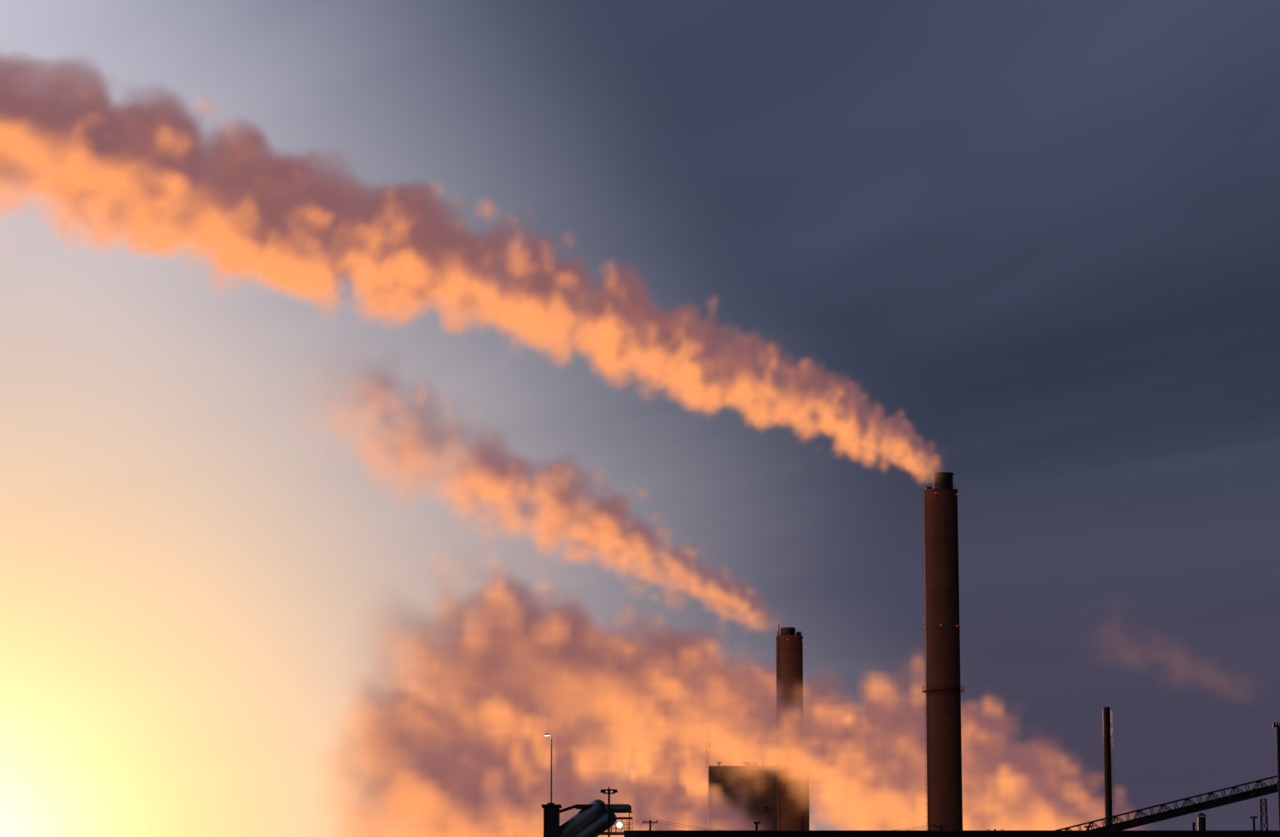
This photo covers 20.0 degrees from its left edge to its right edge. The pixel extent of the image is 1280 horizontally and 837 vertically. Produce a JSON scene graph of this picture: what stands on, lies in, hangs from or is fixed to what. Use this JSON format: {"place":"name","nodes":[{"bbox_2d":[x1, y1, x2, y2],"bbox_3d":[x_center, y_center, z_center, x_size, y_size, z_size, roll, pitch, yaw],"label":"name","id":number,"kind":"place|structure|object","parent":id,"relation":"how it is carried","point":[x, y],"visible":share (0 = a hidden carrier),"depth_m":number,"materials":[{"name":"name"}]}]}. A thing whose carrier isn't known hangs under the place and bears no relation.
{"place":"outdoors","nodes":[
{"label":"outdoors","id":0,"kind":"place"},
{"bbox_2d":[0,0,1279,836],"label":"sky","id":1,"kind":"structure","parent":0,"point":[398,398],"materials":[{"name":"blue"}]},
{"bbox_2d":[705,725,809,830],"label":"boiler building","id":2,"kind":"structure","parent":0,"point":[741,798],"depth_m":856.95,"materials":[{"name":"metal"}]},
{"bbox_2d":[623,816,1279,836],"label":"ground","id":3,"kind":"structure","parent":0,"point":[1087,833],"depth_m":259.17,"materials":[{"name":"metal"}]},
{"bbox_3d":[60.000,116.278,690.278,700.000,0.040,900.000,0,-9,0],"label":"yard asphalt","id":4,"kind":"structure","parent":0,"visible":0},
{"bbox_2d":[541,733,633,836],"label":"industrial structure","id":5,"kind":"object","parent":4,"relation":"on","point":[596,818],"visible":0.91,"depth_m":449.85,"materials":[{"name":"metal"}]},
{"bbox_2d":[774,622,803,830],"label":"chimney","id":6,"kind":"object","parent":4,"relation":"on","point":[789,733],"visible":0.98,"depth_m":817.14,"materials":[{"name":"concrete"}]},
{"bbox_2d":[640,820,1002,830],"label":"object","id":7,"kind":"object","parent":4,"relation":"on","point":[649,822],"visible":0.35,"depth_m":427.85,"materials":[{"name":"brown wood"}]},
{"bbox_2d":[921,471,964,830],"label":"chimney","id":8,"kind":"object","parent":4,"relation":"on","point":[943,691],"visible":0.98,"depth_m":849.19,"materials":[{"name":"concrete"}]},
{"bbox_2d":[1102,707,1115,826],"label":"steel stack","id":9,"kind":"object","parent":4,"relation":"on","point":[1108,753],"visible":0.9,"depth_m":877.47,"materials":[{"name":"black metal"}]},
{"bbox_2d":[1056,775,1278,830],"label":"conveyor gallery","id":10,"kind":"object","parent":4,"relation":"on","point":[1195,807],"visible":0.89,"depth_m":799.21,"materials":[{"name":"metal"}]},
{"bbox_2d":[1192,812,1207,830],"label":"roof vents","id":11,"kind":"object","parent":4,"relation":"on","point":[1201,821],"visible":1,"depth_m":517.18,"materials":[{"name":"metal"}]},
{"bbox_2d":[1260,798,1268,830],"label":"lattice tower","id":12,"kind":"structure","parent":4,"relation":"on","point":[1265,815],"depth_m":797.88,"materials":[{"name":"metal"}]},
{"bbox_2d":[1272,721,1279,830],"bbox_3d":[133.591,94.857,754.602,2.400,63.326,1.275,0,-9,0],"label":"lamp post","id":13,"kind":"object","parent":4,"relation":"on","point":[1276,724],"visible":1,"depth_m":758.29,"materials":[{"name":"metal"}]}
]}

